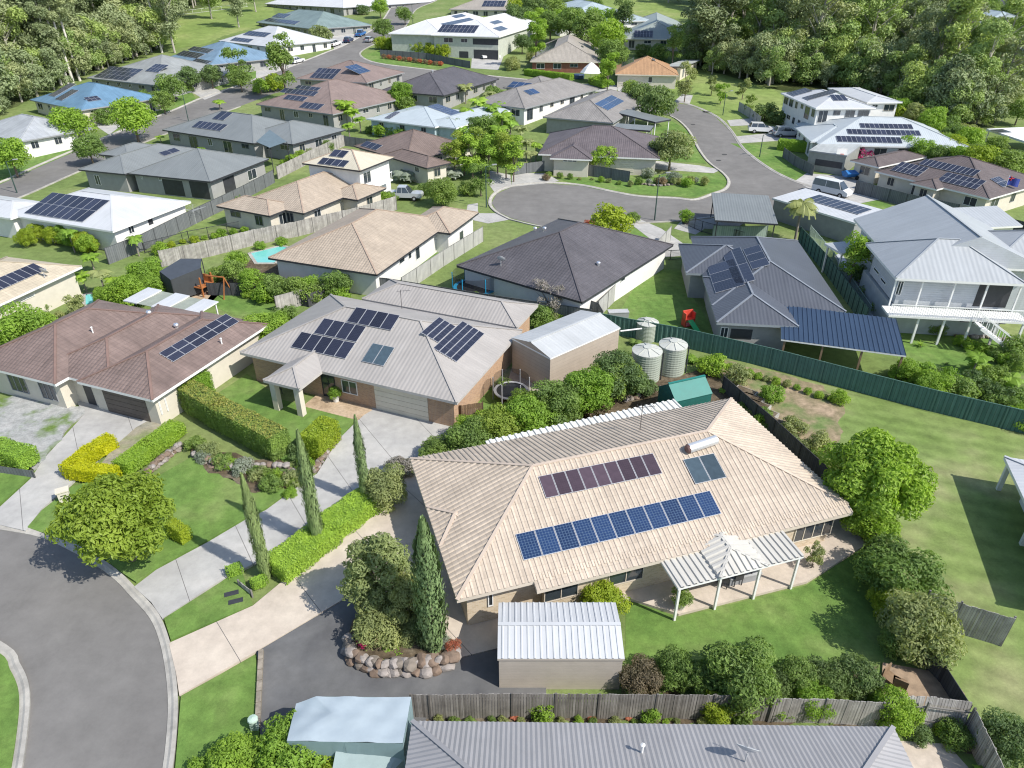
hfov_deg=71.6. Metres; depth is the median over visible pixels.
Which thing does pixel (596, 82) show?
hedge
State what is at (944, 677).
fence
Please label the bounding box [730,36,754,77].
forest shrub
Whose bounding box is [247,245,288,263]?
swimming pool
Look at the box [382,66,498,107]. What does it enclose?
house
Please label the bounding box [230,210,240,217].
window
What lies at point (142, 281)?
shrub
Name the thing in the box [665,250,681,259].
gate
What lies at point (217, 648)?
cream driveway
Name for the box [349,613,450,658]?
round bed
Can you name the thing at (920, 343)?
shrub
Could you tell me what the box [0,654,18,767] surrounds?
road island
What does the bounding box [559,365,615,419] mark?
shrub
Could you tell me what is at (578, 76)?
spa cover
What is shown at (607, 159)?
tree
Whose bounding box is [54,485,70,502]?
letterbox
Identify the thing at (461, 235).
window
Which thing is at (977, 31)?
gum tree
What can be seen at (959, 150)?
tree
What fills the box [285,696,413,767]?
covered caravan
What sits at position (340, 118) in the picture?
window
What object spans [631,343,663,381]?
water tank
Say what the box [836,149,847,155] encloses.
basketball hoop
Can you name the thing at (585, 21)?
tree
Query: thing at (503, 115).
palm tree
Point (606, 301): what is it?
fence
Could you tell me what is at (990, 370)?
shrub
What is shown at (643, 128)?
carport
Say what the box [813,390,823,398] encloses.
weed tuft
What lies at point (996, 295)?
doorway
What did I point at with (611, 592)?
shrub
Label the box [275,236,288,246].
shrub
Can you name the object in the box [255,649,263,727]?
timber edging
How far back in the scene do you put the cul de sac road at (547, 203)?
97.92 m
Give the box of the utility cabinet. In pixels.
[247,714,259,730]
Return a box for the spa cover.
[574,73,583,78]
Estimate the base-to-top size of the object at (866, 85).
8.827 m
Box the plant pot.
[332,396,338,402]
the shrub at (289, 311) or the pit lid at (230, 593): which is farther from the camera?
the shrub at (289, 311)
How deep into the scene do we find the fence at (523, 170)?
105.62 m
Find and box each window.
[6,374,29,393]
[19,294,34,301]
[30,141,39,148]
[37,103,43,109]
[37,382,58,401]
[54,137,62,144]
[94,175,101,184]
[128,226,134,233]
[158,401,162,414]
[172,133,180,140]
[188,135,198,147]
[207,138,212,145]
[223,141,232,152]
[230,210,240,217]
[241,143,248,148]
[247,168,256,180]
[254,215,263,225]
[260,61,265,66]
[278,212,286,223]
[279,109,284,119]
[280,144,289,150]
[286,212,293,221]
[293,111,298,117]
[299,143,304,151]
[313,209,320,216]
[315,138,321,146]
[323,115,328,125]
[337,114,342,121]
[341,379,357,395]
[363,170,371,183]
[366,196,372,203]
[410,95,417,101]
[415,246,419,260]
[428,96,436,102]
[434,167,440,176]
[444,38,452,42]
[445,95,450,102]
[459,230,463,239]
[461,38,467,42]
[488,595,492,606]
[511,109,519,116]
[527,108,532,120]
[537,63,544,68]
[544,584,578,601]
[553,63,560,68]
[608,567,643,585]
[628,40,634,47]
[720,327,728,337]
[783,97,788,104]
[792,520,833,542]
[803,106,809,119]
[817,110,828,122]
[833,110,840,114]
[845,110,855,116]
[857,110,869,116]
[859,165,870,175]
[873,148,887,154]
[883,104,894,110]
[886,177,894,185]
[895,281,904,294]
[918,188,927,196]
[963,196,977,206]
[990,197,999,205]
[1009,193,1016,202]
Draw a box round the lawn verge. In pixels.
[164,571,252,641]
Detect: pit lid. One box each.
[224,589,238,596]
[228,597,242,604]
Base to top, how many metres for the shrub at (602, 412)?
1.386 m
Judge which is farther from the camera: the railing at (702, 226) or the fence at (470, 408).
the railing at (702, 226)
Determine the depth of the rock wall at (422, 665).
32.12 m
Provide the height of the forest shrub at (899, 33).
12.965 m
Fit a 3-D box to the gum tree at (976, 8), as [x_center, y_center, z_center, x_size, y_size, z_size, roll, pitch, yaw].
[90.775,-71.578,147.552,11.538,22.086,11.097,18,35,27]
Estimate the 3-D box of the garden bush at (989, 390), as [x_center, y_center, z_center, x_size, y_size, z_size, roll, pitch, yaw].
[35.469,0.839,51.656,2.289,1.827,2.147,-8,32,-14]
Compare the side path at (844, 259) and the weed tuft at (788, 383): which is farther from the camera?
the side path at (844, 259)
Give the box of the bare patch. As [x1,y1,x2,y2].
[716,359,844,457]
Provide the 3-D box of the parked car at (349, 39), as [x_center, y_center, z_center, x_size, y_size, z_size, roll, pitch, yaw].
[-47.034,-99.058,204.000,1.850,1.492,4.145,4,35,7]
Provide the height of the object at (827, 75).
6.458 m
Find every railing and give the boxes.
[142,221,239,252]
[684,215,742,235]
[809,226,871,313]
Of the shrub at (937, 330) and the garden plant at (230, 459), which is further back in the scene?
the shrub at (937, 330)
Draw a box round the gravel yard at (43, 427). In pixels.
[0,395,84,470]
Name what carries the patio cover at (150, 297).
on the ground at (496, 234)
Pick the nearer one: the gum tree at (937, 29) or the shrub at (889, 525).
the shrub at (889, 525)
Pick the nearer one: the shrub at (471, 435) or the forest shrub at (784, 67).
the shrub at (471, 435)
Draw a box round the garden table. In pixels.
[728,570,762,585]
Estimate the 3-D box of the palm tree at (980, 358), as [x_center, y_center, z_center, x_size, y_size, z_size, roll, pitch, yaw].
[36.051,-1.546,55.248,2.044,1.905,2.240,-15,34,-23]
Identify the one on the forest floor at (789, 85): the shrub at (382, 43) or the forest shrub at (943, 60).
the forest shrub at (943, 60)
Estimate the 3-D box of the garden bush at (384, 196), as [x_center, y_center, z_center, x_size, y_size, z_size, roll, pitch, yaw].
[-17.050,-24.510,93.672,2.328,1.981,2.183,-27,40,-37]
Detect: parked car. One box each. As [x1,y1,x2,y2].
[289,57,304,63]
[330,39,341,46]
[343,36,353,42]
[354,29,365,36]
[364,36,374,42]
[384,185,423,200]
[747,121,774,133]
[772,125,797,137]
[811,176,852,197]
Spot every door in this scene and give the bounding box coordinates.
[83,112,98,120]
[102,390,150,421]
[320,374,335,396]
[374,386,428,420]
[616,162,633,171]
[619,77,642,83]
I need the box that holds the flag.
[1005,175,1019,187]
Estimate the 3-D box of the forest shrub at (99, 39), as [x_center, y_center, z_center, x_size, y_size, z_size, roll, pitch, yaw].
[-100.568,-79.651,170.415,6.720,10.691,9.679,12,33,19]
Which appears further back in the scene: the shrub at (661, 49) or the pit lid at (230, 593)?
the shrub at (661, 49)
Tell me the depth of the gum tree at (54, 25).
154.02 m
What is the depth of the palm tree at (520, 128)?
117.11 m
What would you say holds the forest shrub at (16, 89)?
on the forest floor at (15, 102)
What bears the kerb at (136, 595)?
on the ground at (496, 234)
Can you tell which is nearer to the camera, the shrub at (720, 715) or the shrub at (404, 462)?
the shrub at (720, 715)
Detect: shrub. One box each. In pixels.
[0,47,19,98]
[0,53,15,92]
[0,86,10,113]
[0,301,57,345]
[2,23,65,81]
[2,61,32,101]
[5,62,22,97]
[6,48,54,97]
[21,44,64,87]
[22,47,47,78]
[24,46,74,89]
[28,26,83,82]
[41,13,98,72]
[42,20,91,79]
[52,225,64,244]
[53,310,66,317]
[60,231,77,246]
[66,38,91,77]
[71,231,91,253]
[72,0,91,16]
[72,31,100,73]
[73,233,99,251]
[74,15,109,68]
[82,30,114,70]
[85,16,119,63]
[87,0,141,51]
[90,107,112,124]
[91,37,112,68]
[91,286,108,301]
[92,284,115,301]
[96,5,140,58]
[99,25,131,63]
[99,273,145,305]
[100,38,122,66]
[101,19,137,62]
[105,0,158,55]
[114,4,165,54]
[115,10,149,56]
[123,2,167,51]
[124,256,162,279]
[127,24,143,58]
[134,0,168,46]
[137,89,150,93]
[139,27,163,51]
[139,275,154,288]
[141,273,165,292]
[151,241,168,256]
[161,12,177,44]
[183,434,206,450]
[186,83,194,91]
[186,756,206,767]
[195,441,220,455]
[203,730,267,767]
[205,270,217,282]
[207,266,222,281]
[210,452,232,470]
[223,250,248,266]
[224,561,243,579]
[230,456,255,477]
[242,310,289,338]
[247,465,267,480]
[248,574,269,591]
[251,78,271,93]
[253,241,266,248]
[258,472,284,493]
[264,73,286,90]
[268,304,299,319]
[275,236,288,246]
[280,468,301,486]
[281,485,297,499]
[284,154,297,161]
[287,441,305,460]
[294,150,305,155]
[295,455,315,468]
[300,415,341,459]
[308,25,333,38]
[316,755,334,767]
[322,139,333,150]
[356,4,369,14]
[356,638,377,649]
[361,461,407,515]
[372,36,385,49]
[378,38,387,49]
[381,644,402,659]
[383,455,414,479]
[385,37,391,49]
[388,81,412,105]
[392,169,417,182]
[393,610,428,648]
[394,96,415,109]
[417,182,427,193]
[417,434,451,456]
[422,43,431,52]
[424,176,458,205]
[427,44,436,54]
[434,44,442,54]
[439,44,450,56]
[442,414,493,450]
[446,167,462,178]
[457,181,478,196]
[470,402,526,443]
[484,87,503,92]
[494,378,511,386]
[502,393,559,433]
[503,56,520,70]
[510,716,517,720]
[526,52,534,62]
[526,700,554,721]
[530,304,555,327]
[530,378,585,424]
[542,173,550,180]
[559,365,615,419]
[579,579,632,614]
[583,405,612,416]
[591,74,602,83]
[593,349,649,397]
[617,652,663,696]
[627,211,640,222]
[628,338,642,346]
[634,44,650,56]
[634,379,658,397]
[635,697,661,723]
[641,167,655,177]
[646,43,668,60]
[653,643,695,692]
[656,177,667,184]
[666,171,682,180]
[675,22,686,45]
[677,23,707,58]
[678,23,701,55]
[680,178,694,186]
[680,659,713,694]
[681,32,708,59]
[682,40,705,63]
[685,353,699,363]
[691,29,717,65]
[692,21,717,62]
[694,353,729,377]
[695,689,735,724]
[697,633,781,723]
[701,45,726,73]
[711,40,735,73]
[725,363,753,385]
[726,31,766,77]
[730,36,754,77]
[732,714,752,724]
[743,8,807,72]
[746,31,787,82]
[752,102,778,120]
[753,45,789,76]
[754,36,798,83]
[755,406,773,416]
[756,666,792,699]
[757,52,794,83]
[757,55,783,84]
[758,35,791,85]
[759,384,785,403]
[766,110,785,124]
[768,26,799,78]
[772,27,802,76]
[773,653,826,701]
[776,26,811,78]
[776,688,794,721]
[777,34,808,81]
[780,414,809,435]
[785,0,830,30]
[785,35,813,81]
[791,676,836,721]
[796,38,829,84]
[802,653,854,699]
[803,36,826,80]
[803,429,832,453]
[807,34,832,79]
[814,46,848,83]
[816,16,861,79]
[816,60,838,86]
[823,34,856,83]
[823,38,853,83]
[827,651,885,701]
[831,388,850,405]
[835,21,872,44]
[835,38,887,86]
[839,496,901,545]
[849,264,866,281]
[851,531,957,600]
[853,36,899,64]
[857,147,873,158]
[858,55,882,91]
[859,36,916,92]
[864,63,888,92]
[865,586,898,620]
[865,683,926,738]
[875,587,967,670]
[877,46,916,78]
[877,613,929,663]
[880,43,927,87]
[880,69,899,95]
[881,59,904,94]
[882,31,909,47]
[882,71,903,94]
[887,358,921,383]
[892,59,940,102]
[894,60,930,101]
[894,105,906,116]
[898,29,935,51]
[904,721,934,747]
[912,55,951,104]
[915,341,926,346]
[915,369,955,391]
[921,65,987,103]
[923,53,992,119]
[923,79,975,122]
[928,324,949,335]
[932,721,953,736]
[937,716,976,753]
[938,75,988,108]
[942,86,984,121]
[942,376,981,398]
[960,74,1015,124]
[961,369,992,393]
[967,362,990,371]
[973,705,1023,767]
[975,94,996,124]
[979,364,1011,385]
[997,334,1023,355]
[997,372,1023,386]
[1014,87,1023,100]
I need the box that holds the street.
[0,0,523,197]
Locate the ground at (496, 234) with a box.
[0,0,1023,767]
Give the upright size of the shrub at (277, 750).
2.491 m
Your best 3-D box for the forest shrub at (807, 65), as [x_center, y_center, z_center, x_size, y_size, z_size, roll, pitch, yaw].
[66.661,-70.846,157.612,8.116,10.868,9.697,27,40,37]
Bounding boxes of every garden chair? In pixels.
[717,578,728,588]
[734,574,744,586]
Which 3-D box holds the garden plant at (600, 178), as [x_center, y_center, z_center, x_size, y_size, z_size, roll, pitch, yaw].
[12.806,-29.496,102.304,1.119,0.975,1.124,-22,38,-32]
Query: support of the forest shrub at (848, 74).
on the forest floor at (789, 85)
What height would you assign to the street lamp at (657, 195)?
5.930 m
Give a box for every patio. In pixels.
[604,518,865,615]
[901,741,967,767]
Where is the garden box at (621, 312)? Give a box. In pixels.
[607,309,628,317]
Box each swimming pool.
[81,292,92,305]
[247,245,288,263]
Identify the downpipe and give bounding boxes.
[620,328,641,331]
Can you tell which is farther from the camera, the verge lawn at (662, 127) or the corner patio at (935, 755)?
the verge lawn at (662, 127)
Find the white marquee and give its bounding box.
[580,62,599,73]
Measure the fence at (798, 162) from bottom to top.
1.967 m
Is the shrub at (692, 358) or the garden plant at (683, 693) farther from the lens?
the shrub at (692, 358)
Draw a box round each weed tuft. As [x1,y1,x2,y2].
[738,401,747,408]
[753,413,764,424]
[754,372,762,379]
[761,375,770,380]
[771,376,781,384]
[781,379,791,386]
[793,384,801,390]
[798,438,812,448]
[803,387,811,394]
[809,449,823,458]
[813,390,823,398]
[827,394,837,402]
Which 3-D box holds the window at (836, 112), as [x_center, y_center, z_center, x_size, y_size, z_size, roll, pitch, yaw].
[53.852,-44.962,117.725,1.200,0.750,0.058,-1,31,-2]
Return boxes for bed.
[102,421,162,463]
[182,443,293,492]
[216,260,278,282]
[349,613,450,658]
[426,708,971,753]
[500,365,728,430]
[621,665,878,724]
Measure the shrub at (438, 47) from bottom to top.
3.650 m
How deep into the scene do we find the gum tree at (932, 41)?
134.53 m
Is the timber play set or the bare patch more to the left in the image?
the timber play set
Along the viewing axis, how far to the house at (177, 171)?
97.94 m
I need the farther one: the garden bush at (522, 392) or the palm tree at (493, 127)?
the palm tree at (493, 127)
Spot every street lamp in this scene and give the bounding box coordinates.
[5,159,17,192]
[485,164,496,207]
[654,172,670,219]
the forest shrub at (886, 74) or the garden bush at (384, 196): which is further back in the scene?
the forest shrub at (886, 74)
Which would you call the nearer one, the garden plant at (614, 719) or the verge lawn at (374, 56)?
the garden plant at (614, 719)
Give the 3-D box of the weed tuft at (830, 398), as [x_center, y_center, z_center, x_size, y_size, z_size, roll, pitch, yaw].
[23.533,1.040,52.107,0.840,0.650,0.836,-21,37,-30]
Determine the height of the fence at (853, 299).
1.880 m
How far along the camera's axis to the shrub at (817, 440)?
46.31 m
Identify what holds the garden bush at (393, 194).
on the ground at (496, 234)
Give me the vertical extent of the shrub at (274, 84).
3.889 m
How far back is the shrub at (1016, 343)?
56.73 m
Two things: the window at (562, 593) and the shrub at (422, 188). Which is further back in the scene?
the shrub at (422, 188)
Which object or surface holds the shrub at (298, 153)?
on the ground at (496, 234)
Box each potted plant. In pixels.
[327,385,341,399]
[438,632,451,649]
[444,638,461,651]
[671,586,694,608]
[678,208,694,221]
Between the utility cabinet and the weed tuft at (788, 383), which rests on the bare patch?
the weed tuft at (788, 383)
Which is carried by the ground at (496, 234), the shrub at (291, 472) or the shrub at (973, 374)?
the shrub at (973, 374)
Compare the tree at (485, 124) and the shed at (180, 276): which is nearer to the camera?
the shed at (180, 276)
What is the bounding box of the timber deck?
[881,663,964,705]
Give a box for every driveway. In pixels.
[0,401,146,530]
[95,121,119,133]
[134,408,475,619]
[169,474,497,696]
[192,87,222,99]
[256,62,303,77]
[330,34,358,48]
[467,203,509,222]
[471,57,502,69]
[487,171,511,191]
[512,173,557,186]
[585,84,617,91]
[631,219,681,256]
[655,161,717,172]
[674,216,741,234]
[675,94,692,103]
[727,118,753,125]
[737,133,795,142]
[796,173,878,202]
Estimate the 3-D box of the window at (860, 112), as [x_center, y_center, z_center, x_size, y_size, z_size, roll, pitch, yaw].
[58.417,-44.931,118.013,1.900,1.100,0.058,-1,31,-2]
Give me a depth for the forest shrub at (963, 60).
126.70 m
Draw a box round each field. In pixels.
[162,7,274,50]
[548,0,684,18]
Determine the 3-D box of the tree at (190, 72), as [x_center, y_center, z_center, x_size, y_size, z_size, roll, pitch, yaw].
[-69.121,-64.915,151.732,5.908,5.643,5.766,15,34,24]
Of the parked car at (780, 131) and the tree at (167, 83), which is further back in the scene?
the tree at (167, 83)
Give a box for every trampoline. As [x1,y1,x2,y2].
[451,270,493,293]
[492,369,529,403]
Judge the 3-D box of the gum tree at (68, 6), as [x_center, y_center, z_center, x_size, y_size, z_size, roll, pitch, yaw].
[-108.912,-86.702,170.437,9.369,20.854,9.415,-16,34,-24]
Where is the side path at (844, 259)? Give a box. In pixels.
[835,254,871,315]
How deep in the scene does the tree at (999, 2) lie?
235.02 m
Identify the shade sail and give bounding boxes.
[256,130,289,171]
[821,241,854,271]
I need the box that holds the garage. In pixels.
[807,143,860,175]
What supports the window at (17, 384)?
in the brick house at (134, 362)
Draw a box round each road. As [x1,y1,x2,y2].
[0,530,167,767]
[492,103,810,225]
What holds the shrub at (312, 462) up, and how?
on the ground at (496, 234)
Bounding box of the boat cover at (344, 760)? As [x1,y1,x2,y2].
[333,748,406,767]
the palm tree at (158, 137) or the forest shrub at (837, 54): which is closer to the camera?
the palm tree at (158, 137)
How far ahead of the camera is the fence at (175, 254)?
80.28 m
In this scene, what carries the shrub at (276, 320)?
on the ground at (496, 234)
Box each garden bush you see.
[240,289,252,298]
[250,280,274,303]
[299,280,323,303]
[324,286,337,296]
[328,284,350,297]
[365,125,371,133]
[372,124,386,136]
[381,191,392,199]
[386,127,393,135]
[386,191,398,200]
[393,127,405,133]
[454,414,473,439]
[466,116,481,132]
[498,117,517,129]
[507,387,540,421]
[590,361,626,405]
[613,358,646,391]
[895,98,912,114]
[902,102,924,121]
[903,361,937,381]
[917,106,947,130]
[925,366,949,373]
[937,366,963,388]
[941,114,960,131]
[952,334,968,346]
[961,124,983,139]
[961,338,980,351]
[974,342,992,354]
[979,381,1017,404]
[982,391,1022,406]
[985,347,1006,362]
[997,352,1014,367]
[1004,351,1023,371]
[1008,386,1023,405]
[1010,403,1023,409]
[1013,407,1023,430]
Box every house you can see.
[0,114,94,156]
[0,187,190,249]
[0,256,81,330]
[0,299,268,423]
[30,82,161,124]
[78,142,268,199]
[87,54,229,95]
[162,111,345,159]
[172,41,278,71]
[216,171,385,233]
[219,26,332,55]
[239,279,538,425]
[256,9,371,35]
[256,79,403,127]
[265,0,434,15]
[268,206,478,294]
[296,60,404,89]
[302,148,393,190]
[354,129,472,183]
[366,104,511,139]
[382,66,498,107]
[388,12,534,59]
[405,719,913,767]
[409,397,852,625]
[449,0,510,15]
[456,218,673,308]
[472,76,598,124]
[530,34,600,72]
[538,125,659,176]
[542,89,640,132]
[544,0,648,36]
[615,56,678,88]
[624,12,680,50]
[670,60,699,80]
[678,236,845,349]
[781,87,902,129]
[794,116,967,160]
[850,150,1023,210]
[851,195,1023,351]
[975,10,1015,21]
[996,455,1023,545]
[1005,13,1014,18]
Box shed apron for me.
[509,369,540,390]
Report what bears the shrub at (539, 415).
on the garden bed at (715, 383)
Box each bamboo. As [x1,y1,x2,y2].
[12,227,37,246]
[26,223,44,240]
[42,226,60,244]
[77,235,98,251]
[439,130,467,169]
[454,128,473,174]
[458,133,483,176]
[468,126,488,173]
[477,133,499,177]
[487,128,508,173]
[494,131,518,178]
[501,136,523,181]
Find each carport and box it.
[485,399,681,443]
[615,123,653,134]
[619,109,670,134]
[710,192,777,237]
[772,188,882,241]
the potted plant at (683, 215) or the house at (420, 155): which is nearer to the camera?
the potted plant at (683, 215)
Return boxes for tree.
[0,0,20,63]
[0,5,28,64]
[0,13,14,39]
[0,137,33,177]
[1,0,73,58]
[5,0,37,41]
[19,0,62,85]
[22,0,68,82]
[36,0,73,82]
[42,0,80,80]
[43,0,74,20]
[44,468,175,567]
[46,105,97,138]
[58,228,77,252]
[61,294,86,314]
[65,0,97,16]
[70,132,108,163]
[74,270,89,291]
[79,252,100,269]
[82,0,102,14]
[85,269,113,286]
[90,0,106,6]
[102,276,116,283]
[107,96,156,141]
[120,0,133,4]
[124,235,142,255]
[146,0,190,52]
[148,0,162,52]
[149,90,174,113]
[153,73,188,101]
[154,135,164,142]
[175,66,202,85]
[198,0,221,18]
[199,64,222,88]
[212,99,225,109]
[219,47,253,77]
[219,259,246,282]
[226,68,252,91]
[227,0,245,26]
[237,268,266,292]
[240,472,272,579]
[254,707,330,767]
[261,273,286,295]
[264,31,296,93]
[281,276,307,295]
[295,429,324,536]
[297,273,319,291]
[317,270,353,292]
[332,100,356,122]
[336,531,416,611]
[340,122,356,136]
[343,108,359,127]
[351,596,409,650]
[352,116,365,131]
[352,414,368,493]
[370,0,388,18]
[372,18,393,36]
[386,571,425,629]
[395,6,413,24]
[407,514,449,652]
[457,83,473,103]
[459,107,473,111]
[466,97,488,106]
[467,163,493,195]
[468,114,500,135]
[479,90,496,96]
[480,103,500,112]
[488,125,509,148]
[490,110,512,125]
[503,119,519,136]
[505,0,522,9]
[505,2,526,19]
[511,125,527,135]
[512,34,532,53]
[518,138,533,161]
[520,0,548,17]
[522,7,535,20]
[523,11,548,56]
[524,150,537,162]
[528,142,542,161]
[532,7,546,20]
[533,277,564,308]
[536,10,565,40]
[545,0,566,10]
[551,7,584,34]
[570,8,604,41]
[585,6,605,21]
[587,18,627,58]
[589,0,603,4]
[589,202,634,232]
[590,145,617,166]
[595,38,630,63]
[599,51,619,89]
[603,8,615,17]
[613,0,635,45]
[620,79,636,93]
[627,81,653,101]
[635,85,678,126]
[648,141,667,160]
[650,128,696,170]
[664,24,684,62]
[675,61,697,101]
[686,0,745,41]
[687,0,752,70]
[688,0,710,19]
[705,75,718,94]
[707,0,761,40]
[715,83,729,104]
[722,8,746,16]
[724,0,763,41]
[734,78,752,98]
[740,0,778,41]
[744,94,757,109]
[753,0,797,34]
[784,198,818,239]
[785,0,827,28]
[786,0,860,80]
[791,0,834,29]
[803,539,826,567]
[816,426,938,520]
[839,230,871,282]
[841,0,889,26]
[848,0,909,42]
[868,0,902,26]
[875,0,921,40]
[892,0,930,49]
[900,0,934,39]
[900,135,918,143]
[907,5,944,59]
[909,138,940,160]
[915,8,948,44]
[917,0,971,65]
[919,1,947,30]
[921,144,953,159]
[924,0,980,59]
[925,0,1000,67]
[931,0,950,31]
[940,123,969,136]
[946,145,979,158]
[949,133,968,145]
[954,19,1016,122]
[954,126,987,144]
[961,0,992,43]
[962,145,1005,164]
[963,350,993,368]
[964,16,998,50]
[966,0,1023,89]
[969,143,995,153]
[983,1,999,9]
[984,135,1010,151]
[987,31,1023,118]
[987,149,1023,172]
[988,0,1004,8]
[991,2,1001,10]
[997,149,1023,171]
[1005,99,1023,124]
[1007,8,1023,14]
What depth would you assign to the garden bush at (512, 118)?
123.59 m
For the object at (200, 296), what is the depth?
68.37 m
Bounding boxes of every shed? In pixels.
[159,258,206,295]
[497,602,624,688]
[511,310,619,387]
[657,375,712,406]
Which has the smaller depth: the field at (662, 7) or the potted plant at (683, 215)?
the potted plant at (683, 215)
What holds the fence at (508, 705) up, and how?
on the ground at (496, 234)
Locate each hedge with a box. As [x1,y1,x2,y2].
[0,436,41,469]
[58,432,119,476]
[62,459,122,482]
[110,419,187,474]
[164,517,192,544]
[176,378,290,461]
[179,369,215,390]
[266,518,342,584]
[320,487,388,539]
[523,68,573,79]
[588,77,608,87]
[776,138,806,152]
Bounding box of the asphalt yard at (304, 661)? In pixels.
[256,595,545,766]
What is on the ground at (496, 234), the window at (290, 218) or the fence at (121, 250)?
the fence at (121, 250)
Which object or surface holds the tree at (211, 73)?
on the ground at (496, 234)
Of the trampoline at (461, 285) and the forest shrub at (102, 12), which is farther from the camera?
the forest shrub at (102, 12)
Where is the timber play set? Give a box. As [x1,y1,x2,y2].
[194,272,229,299]
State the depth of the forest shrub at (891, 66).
147.06 m
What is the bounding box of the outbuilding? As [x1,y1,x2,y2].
[955,206,1022,229]
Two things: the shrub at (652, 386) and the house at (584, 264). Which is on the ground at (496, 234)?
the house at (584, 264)
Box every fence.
[104,170,274,264]
[157,196,396,266]
[206,282,308,306]
[237,579,253,597]
[274,277,346,308]
[276,135,344,178]
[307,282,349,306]
[344,136,372,146]
[379,277,591,317]
[380,50,469,67]
[401,226,482,282]
[409,692,776,720]
[459,402,482,419]
[514,163,526,174]
[527,161,544,172]
[588,165,629,181]
[591,301,602,312]
[598,226,671,312]
[598,312,1023,433]
[712,225,768,236]
[722,376,880,564]
[738,102,760,121]
[767,698,885,725]
[782,147,814,175]
[798,226,868,314]
[854,180,960,207]
[878,696,976,728]
[918,651,972,711]
[927,590,1016,646]
[964,707,1003,767]
[1013,219,1023,229]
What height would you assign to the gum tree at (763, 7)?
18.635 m
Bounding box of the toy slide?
[681,309,700,331]
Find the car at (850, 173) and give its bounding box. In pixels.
[841,170,859,179]
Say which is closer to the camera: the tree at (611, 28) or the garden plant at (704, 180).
the garden plant at (704, 180)
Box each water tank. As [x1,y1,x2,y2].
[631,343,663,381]
[636,317,658,342]
[659,337,689,377]
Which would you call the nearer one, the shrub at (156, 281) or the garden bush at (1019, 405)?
the garden bush at (1019, 405)
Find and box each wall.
[0,466,35,477]
[144,441,182,473]
[191,450,296,475]
[312,436,341,473]
[340,633,461,678]
[623,389,657,402]
[640,182,681,186]
[954,334,1005,340]
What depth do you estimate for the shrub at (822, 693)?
29.84 m
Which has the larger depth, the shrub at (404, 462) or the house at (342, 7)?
the house at (342, 7)
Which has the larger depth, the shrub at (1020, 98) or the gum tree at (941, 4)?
the gum tree at (941, 4)
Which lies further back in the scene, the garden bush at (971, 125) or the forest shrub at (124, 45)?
the forest shrub at (124, 45)
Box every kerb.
[0,8,390,182]
[0,525,178,767]
[0,641,30,767]
[17,106,240,197]
[359,0,526,79]
[488,111,730,219]
[510,216,713,227]
[674,101,811,186]
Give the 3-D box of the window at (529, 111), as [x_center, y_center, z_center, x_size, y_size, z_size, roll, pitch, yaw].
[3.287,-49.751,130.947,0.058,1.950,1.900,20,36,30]
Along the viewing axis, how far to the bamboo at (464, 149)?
102.67 m
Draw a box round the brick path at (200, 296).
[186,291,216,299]
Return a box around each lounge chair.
[879,662,899,685]
[892,675,908,691]
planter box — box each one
[737,385,757,395]
[745,392,764,402]
[752,399,771,409]
[769,409,779,417]
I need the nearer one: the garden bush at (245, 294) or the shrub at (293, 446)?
the shrub at (293, 446)
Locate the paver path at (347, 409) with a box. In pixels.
[305,394,372,420]
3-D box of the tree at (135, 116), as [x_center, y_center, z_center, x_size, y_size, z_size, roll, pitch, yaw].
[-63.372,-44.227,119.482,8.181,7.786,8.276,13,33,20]
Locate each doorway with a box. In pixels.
[82,385,96,404]
[162,179,185,196]
[189,181,210,198]
[223,175,235,192]
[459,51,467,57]
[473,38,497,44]
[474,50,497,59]
[730,329,752,339]
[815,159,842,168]
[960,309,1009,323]
[972,285,1013,307]
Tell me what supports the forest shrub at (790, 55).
on the forest floor at (789, 85)
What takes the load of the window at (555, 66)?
in the house at (568, 53)
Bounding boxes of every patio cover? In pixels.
[123,287,217,313]
[661,531,803,620]
[781,305,905,379]
[985,127,1023,142]
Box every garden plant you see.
[167,241,175,247]
[188,235,199,242]
[194,450,211,464]
[210,233,218,238]
[215,228,226,237]
[223,456,236,470]
[229,228,237,234]
[239,226,248,231]
[249,464,266,477]
[262,467,274,476]
[266,467,282,478]
[285,475,297,486]
[433,714,444,720]
[448,716,460,720]
[464,716,474,721]
[487,715,495,721]
[498,715,508,721]
[516,716,524,721]
[556,172,562,177]
[558,716,564,722]
[572,714,583,722]
[588,716,597,722]
[597,176,604,181]
[608,715,620,722]
[624,683,647,704]
[627,180,633,186]
[635,177,642,184]
[645,178,652,183]
[662,718,669,723]
[670,178,677,184]
[672,718,680,723]
[677,688,691,700]
[696,716,708,723]
[699,176,709,185]
[836,692,853,700]
[845,682,864,700]
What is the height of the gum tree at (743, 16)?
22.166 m
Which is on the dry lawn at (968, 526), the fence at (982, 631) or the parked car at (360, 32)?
the fence at (982, 631)
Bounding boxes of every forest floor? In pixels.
[1,0,224,110]
[696,43,1000,129]
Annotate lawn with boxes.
[0,149,71,183]
[0,473,30,505]
[28,457,288,583]
[116,93,195,129]
[145,212,240,251]
[175,655,259,767]
[210,295,301,315]
[211,374,353,460]
[214,71,255,87]
[363,50,470,67]
[478,376,504,409]
[556,173,726,196]
[622,269,712,333]
[626,548,883,676]
[630,228,648,237]
[649,120,705,163]
[666,69,783,119]
[731,143,805,179]
[750,367,1023,767]
[861,200,890,208]
[897,328,1023,374]

